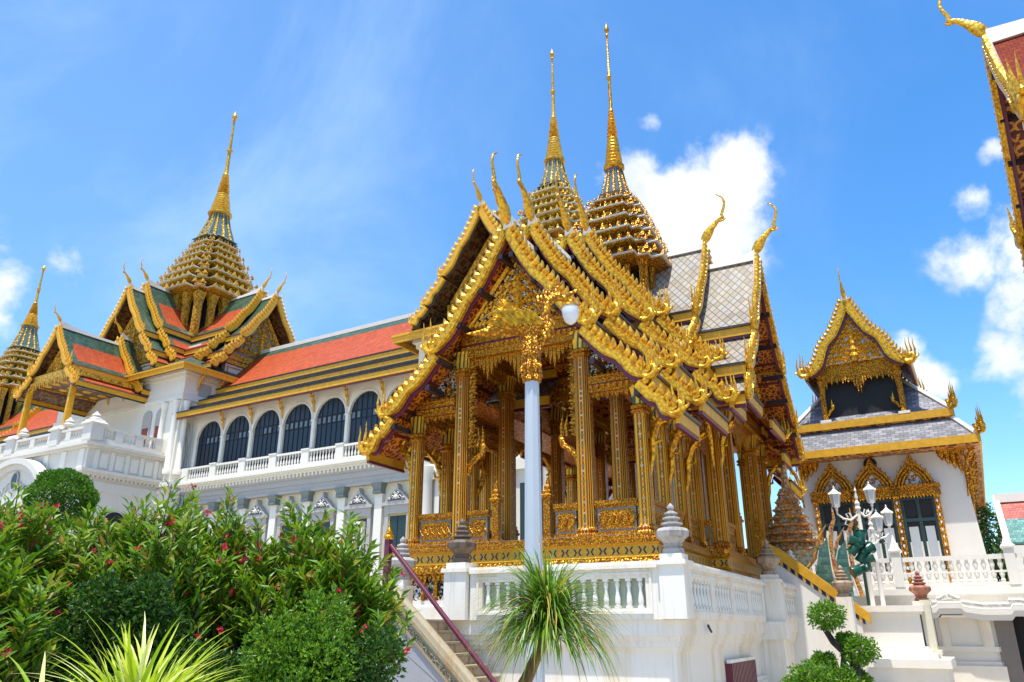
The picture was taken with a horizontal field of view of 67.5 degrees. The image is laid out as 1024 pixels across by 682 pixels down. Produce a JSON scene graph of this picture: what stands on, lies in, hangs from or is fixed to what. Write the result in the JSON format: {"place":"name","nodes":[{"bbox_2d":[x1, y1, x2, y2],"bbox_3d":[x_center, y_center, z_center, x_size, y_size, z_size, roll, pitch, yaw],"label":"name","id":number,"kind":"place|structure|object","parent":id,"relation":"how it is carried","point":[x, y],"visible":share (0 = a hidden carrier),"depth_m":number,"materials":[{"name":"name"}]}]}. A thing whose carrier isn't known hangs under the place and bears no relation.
{"place":"outdoors","nodes":[
{"label":"outdoors","id":0,"kind":"place"},
{"bbox_2d":[0,50,675,584],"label":"palace hall","id":1,"kind":"structure","parent":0,"point":[204,370],"depth_m":48.94,"materials":[{"name":"beige paint"}]},
{"bbox_2d":[99,512,123,544],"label":"arched window","id":2,"kind":"structure","parent":1,"relation":"in","point":[114,514],"depth_m":46.40,"materials":[{"name":"black glass"}]},
{"bbox_2d":[194,421,220,477],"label":"arched window","id":3,"kind":"structure","parent":1,"relation":"in","point":[209,440],"depth_m":49.71,"materials":[{"name":"glass"}]},
{"bbox_2d":[221,416,248,474],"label":"arched window","id":4,"kind":"structure","parent":1,"relation":"in","point":[237,435],"depth_m":48.43,"materials":[{"name":"glass"}]},
{"bbox_2d":[250,410,279,470],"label":"arched window","id":5,"kind":"structure","parent":1,"relation":"in","point":[266,436],"depth_m":47.15,"materials":[{"name":"glass"}]},
{"bbox_2d":[282,404,311,465],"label":"arched window","id":6,"kind":"structure","parent":1,"relation":"in","point":[297,433],"depth_m":45.85,"materials":[{"name":"glass"}]},
{"bbox_2d":[315,398,344,460],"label":"arched window","id":7,"kind":"structure","parent":1,"relation":"in","point":[331,417],"depth_m":44.56,"materials":[{"name":"glass"}]},
{"bbox_2d":[349,391,380,455],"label":"arched window","id":8,"kind":"structure","parent":1,"relation":"in","point":[363,410],"depth_m":43.42,"materials":[{"name":"glass"}]},
{"bbox_2d":[0,0,1023,581],"label":"sky","id":9,"kind":"structure","parent":0,"point":[362,128],"materials":[{"name":"blue"}]},
{"bbox_2d":[938,0,1023,299],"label":"corner pavilion","id":10,"kind":"structure","parent":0,"point":[1003,50],"depth_m":19.98,"materials":[{"name":"gold tile"}]},
{"bbox_3d":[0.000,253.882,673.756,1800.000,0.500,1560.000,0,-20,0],"label":"ground","id":11,"kind":"structure","parent":0,"visible":0},
{"bbox_2d":[0,523,70,681],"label":"flowering shrub","id":12,"kind":"object","parent":11,"relation":"on","point":[19,628],"visible":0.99,"depth_m":5.40,"materials":[{"name":"green plant"}]},
{"bbox_2d":[0,482,94,609],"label":"flowering shrub","id":13,"kind":"object","parent":11,"relation":"on","point":[31,540],"visible":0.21,"depth_m":6.85,"materials":[{"name":"green plant"}]},
{"bbox_2d":[17,615,90,681],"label":"leaved bush","id":14,"kind":"object","parent":11,"relation":"on","point":[49,633],"visible":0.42,"depth_m":5.84,"materials":[{"name":"green plant"}]},
{"bbox_2d":[0,653,114,681],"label":"striped blade plant","id":15,"kind":"object","parent":11,"relation":"on","point":[42,676],"visible":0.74,"depth_m":3.60,"materials":[{"name":"green plant"}]},
{"bbox_2d":[20,467,100,532],"bbox_3d":[-7.583,4.102,12.350,1.186,4.168,1.209,13,-24,-31],"label":"topiary tree","id":16,"kind":"object","parent":11,"relation":"on","point":[46,481],"visible":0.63,"depth_m":12.64,"materials":[{"name":"green plant"}]},
{"bbox_2d":[14,526,107,665],"bbox_3d":[-4.389,2.905,6.748,1.532,2.495,1.397,-8,-22,20],"label":"flowering shrub","id":17,"kind":"object","parent":11,"relation":"on","point":[71,587],"visible":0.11,"depth_m":6.88,"materials":[{"name":"green plant"}]},
{"bbox_2d":[30,501,125,578],"bbox_3d":[-4.216,2.911,7.194,1.723,2.797,1.347,0,-21,0],"label":"flowering shrub","id":18,"kind":"object","parent":11,"relation":"on","point":[63,529],"visible":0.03,"depth_m":7.55,"materials":[{"name":"green plant"}]},
{"bbox_2d":[57,569,190,681],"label":"leaved bush","id":19,"kind":"object","parent":11,"relation":"on","point":[129,603],"visible":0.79,"depth_m":5.84,"materials":[{"name":"green plant"}]},
{"bbox_2d":[13,610,248,681],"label":"striped blade plant","id":20,"kind":"object","parent":11,"relation":"on","point":[133,670],"visible":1,"depth_m":3.26,"materials":[{"name":"green plant"}]},
{"bbox_2d":[48,477,241,673],"bbox_3d":[-3.429,2.767,7.101,1.740,3.002,1.552,0,-21,0],"label":"flowering shrub","id":21,"kind":"object","parent":11,"relation":"on","point":[140,553],"visible":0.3,"depth_m":7.00,"materials":[{"name":"green plant"}]},
{"bbox_2d":[152,635,254,681],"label":"leaved bush","id":22,"kind":"object","parent":11,"relation":"on","point":[231,676],"visible":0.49,"depth_m":6.15,"materials":[{"name":"green plant"}]},
{"bbox_2d":[150,485,281,669],"bbox_3d":[-2.971,2.916,7.452,1.708,2.965,1.528,0,-21,0],"label":"flowering shrub","id":23,"kind":"object","parent":11,"relation":"on","point":[236,541],"visible":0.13,"depth_m":7.55,"materials":[{"name":"green plant"}]},
{"bbox_2d":[180,497,338,675],"bbox_3d":[-2.365,2.980,7.391,1.744,2.804,1.460,0,-21,0],"label":"flowering shrub","id":24,"kind":"object","parent":11,"relation":"on","point":[251,595],"visible":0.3,"depth_m":7.22,"materials":[{"name":"green plant"}]},
{"bbox_2d":[237,583,358,681],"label":"leaved bush","id":25,"kind":"object","parent":11,"relation":"on","point":[286,656],"visible":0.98,"depth_m":5.80,"materials":[{"name":"green plant"}]},
{"bbox_2d":[258,509,419,681],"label":"flowering shrub","id":26,"kind":"object","parent":11,"relation":"on","point":[373,599],"visible":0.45,"depth_m":7.06,"materials":[{"name":"green plant"}]},
{"bbox_2d":[303,620,408,681],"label":"leaved bush","id":27,"kind":"object","parent":11,"relation":"on","point":[369,673],"visible":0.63,"depth_m":6.01,"materials":[{"name":"green plant"}]},
{"bbox_2d":[386,585,500,681],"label":"stone staircase","id":28,"kind":"structure","parent":11,"relation":"on","point":[437,653],"depth_m":14.48,"materials":[{"name":"stone"}]},
{"bbox_2d":[382,523,496,681],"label":"handrail","id":29,"kind":"object","parent":28,"relation":"on","point":[389,547],"visible":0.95,"depth_m":15.38,"materials":[{"name":"red metal"}]},
{"bbox_2d":[467,281,579,681],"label":"lamp post","id":30,"kind":"object","parent":11,"relation":"on","point":[533,330],"visible":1,"depth_m":11.51,"materials":[{"name":"white metal"}]},
{"bbox_2d":[461,531,627,681],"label":"ponytail palm","id":31,"kind":"object","parent":11,"relation":"on","point":[547,609],"visible":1,"depth_m":7.90,"materials":[{"name":"green plant"}]},
{"bbox_2d":[391,503,801,681],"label":"terrace wall","id":32,"kind":"structure","parent":11,"relation":"on","point":[685,618],"depth_m":15.47,"materials":[{"name":"white paint"}]},
{"bbox_2d":[356,24,807,619],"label":"golden pavilion","id":33,"kind":"structure","parent":32,"relation":"on","point":[664,370],"depth_m":20.06,"materials":[{"name":"gold metal"}]},
{"bbox_2d":[766,455,821,570],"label":"mosaic spire","id":34,"kind":"structure","parent":11,"relation":"on","point":[790,527],"depth_m":24.99,"materials":[{"name":"tile"}]},
{"bbox_2d":[761,540,871,675],"bbox_3d":[9.024,7.948,22.686,2.850,4.200,0.350,-11,-23,26],"label":"naga stair rail","id":35,"kind":"object","parent":11,"relation":"on","point":[811,586],"visible":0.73,"depth_m":22.65,"materials":[{"name":"gold stone"}]},
{"bbox_2d":[806,504,837,585],"bbox_3d":[9.507,7.631,23.267,1.207,5.200,0.200,-12,-23,28],"label":"naga balustrade","id":36,"kind":"object","parent":11,"relation":"on","point":[826,568],"visible":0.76,"depth_m":23.49,"materials":[{"name":"teal tile"}]},
{"bbox_2d":[780,598,882,681],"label":"bonsai tree","id":37,"kind":"object","parent":11,"relation":"on","point":[846,645],"visible":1,"depth_m":10.09,"materials":[{"name":"green plant"}]},
{"bbox_2d":[831,565,863,669],"bbox_3d":[9.300,7.885,21.180,0.590,3.264,0.562,-12,-23,28],"label":"finial post","id":38,"kind":"object","parent":11,"relation":"on","point":[842,585],"visible":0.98,"depth_m":21.30,"materials":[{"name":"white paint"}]},
{"bbox_2d":[834,508,864,601],"bbox_3d":[10.357,7.877,23.923,1.207,5.200,0.200,-12,-23,28],"label":"naga balustrade","id":39,"kind":"object","parent":11,"relation":"on","point":[845,560],"visible":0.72,"depth_m":24.11,"materials":[{"name":"teal tile"}]},
{"bbox_2d":[828,482,883,605],"bbox_3d":[10.632,7.154,22.961,1.500,5.880,0.400,-4,-21,11],"label":"ornate street lamp","id":40,"kind":"object","parent":11,"relation":"on","point":[869,492],"visible":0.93,"depth_m":23.59,"materials":[{"name":"white metal"}]},
{"bbox_2d":[867,504,892,605],"bbox_3d":[11.956,7.890,24.214,0.940,5.380,0.400,-4,-21,11],"label":"ornate street lamp","id":41,"kind":"object","parent":11,"relation":"on","point":[886,512],"visible":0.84,"depth_m":24.77,"materials":[{"name":"white metal"}]},
{"bbox_2d":[790,268,992,584],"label":"white throne hall","id":42,"kind":"structure","parent":11,"relation":"on","point":[910,451],"depth_m":32.00,"materials":[{"name":"paint"}]},
{"bbox_2d":[809,460,858,546],"bbox_3d":[13.569,7.371,31.921,1.920,5.350,0.345,-12,-23,28],"label":"window frame","id":43,"kind":"structure","parent":42,"relation":"in","point":[830,475],"depth_m":32.33,"materials":[{"name":"gold metal"}]},
{"bbox_2d":[819,501,858,559],"bbox_3d":[13.616,8.327,31.622,1.340,3.350,0.120,-12,-23,28],"label":"window","id":44,"kind":"structure","parent":42,"relation":"in","point":[825,509],"depth_m":31.92,"materials":[{"name":"glass"}]},
{"bbox_2d":[848,456,911,583],"bbox_3d":[14.895,7.097,31.189,1.920,5.350,0.345,-12,-23,28],"label":"window frame","id":45,"kind":"structure","parent":42,"relation":"in","point":[869,473],"depth_m":31.41,"materials":[{"name":"gold metal"}]},
{"bbox_2d":[858,498,902,571],"bbox_3d":[14.939,8.054,30.893,1.340,3.350,0.120,-12,-23,28],"label":"window","id":46,"kind":"structure","parent":42,"relation":"in","point":[879,505],"depth_m":31.01,"materials":[{"name":"white glass"}]},
{"bbox_2d":[889,453,955,583],"bbox_3d":[16.187,6.830,30.476,1.840,5.350,0.345,-12,-23,28],"label":"window frame","id":47,"kind":"structure","parent":42,"relation":"in","point":[913,486],"depth_m":30.67,"materials":[{"name":"gold metal"}]},
{"bbox_2d":[899,495,947,570],"bbox_3d":[16.232,7.787,30.180,1.260,3.350,0.120,-12,-23,28],"label":"window","id":48,"kind":"structure","parent":42,"relation":"in","point":[919,514],"depth_m":30.33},
{"bbox_2d":[861,600,955,681],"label":"white plinth","id":49,"kind":"structure","parent":11,"relation":"on","point":[905,636],"depth_m":21.79,"materials":[{"name":"paint"}]},
{"bbox_2d":[909,570,932,605],"bbox_3d":[11.985,7.258,22.530,0.590,0.984,0.562,-12,-23,28],"label":"stone urn","id":50,"kind":"object","parent":49,"relation":"on","point":[919,589],"visible":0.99,"depth_m":22.35,"materials":[{"name":"pink stone"}]},
{"bbox_2d":[811,529,1023,616],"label":"balustraded terrace","id":51,"kind":"structure","parent":11,"relation":"on","point":[898,592],"depth_m":25.30,"materials":[{"name":"white paint"}]},
{"bbox_2d":[846,529,875,604],"bbox_3d":[9.896,6.355,21.573,0.847,2.054,0.456,4,-21,-9],"label":"floodlight cluster","id":52,"kind":"object","parent":51,"relation":"on","point":[865,557],"visible":1,"depth_m":21.61,"materials":[{"name":"green metal"}]},
{"bbox_2d":[934,617,1023,681],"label":"passage wall","id":53,"kind":"structure","parent":11,"relation":"on","point":[984,651],"depth_m":23.54,"materials":[{"name":"white paint"}]},
{"bbox_2d":[931,589,1023,620],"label":"entrance canopy","id":54,"kind":"object","parent":53,"relation":"on","point":[980,611],"visible":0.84,"depth_m":23.43,"materials":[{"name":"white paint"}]},
{"bbox_2d":[1012,617,1023,671],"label":"doorway","id":55,"kind":"structure","parent":53,"relation":"in","point":[1018,622],"depth_m":23.72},
{"bbox_2d":[976,502,1023,581],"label":"distant tree","id":56,"kind":"object","parent":11,"relation":"on","point":[987,537],"visible":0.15,"depth_m":45.64,"materials":[{"name":"green plant"}]},
{"bbox_2d":[992,492,1023,580],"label":"tiled roof building","id":57,"kind":"structure","parent":11,"relation":"on","point":[1009,509],"depth_m":34.68,"materials":[{"name":"white paint"}]}
]}

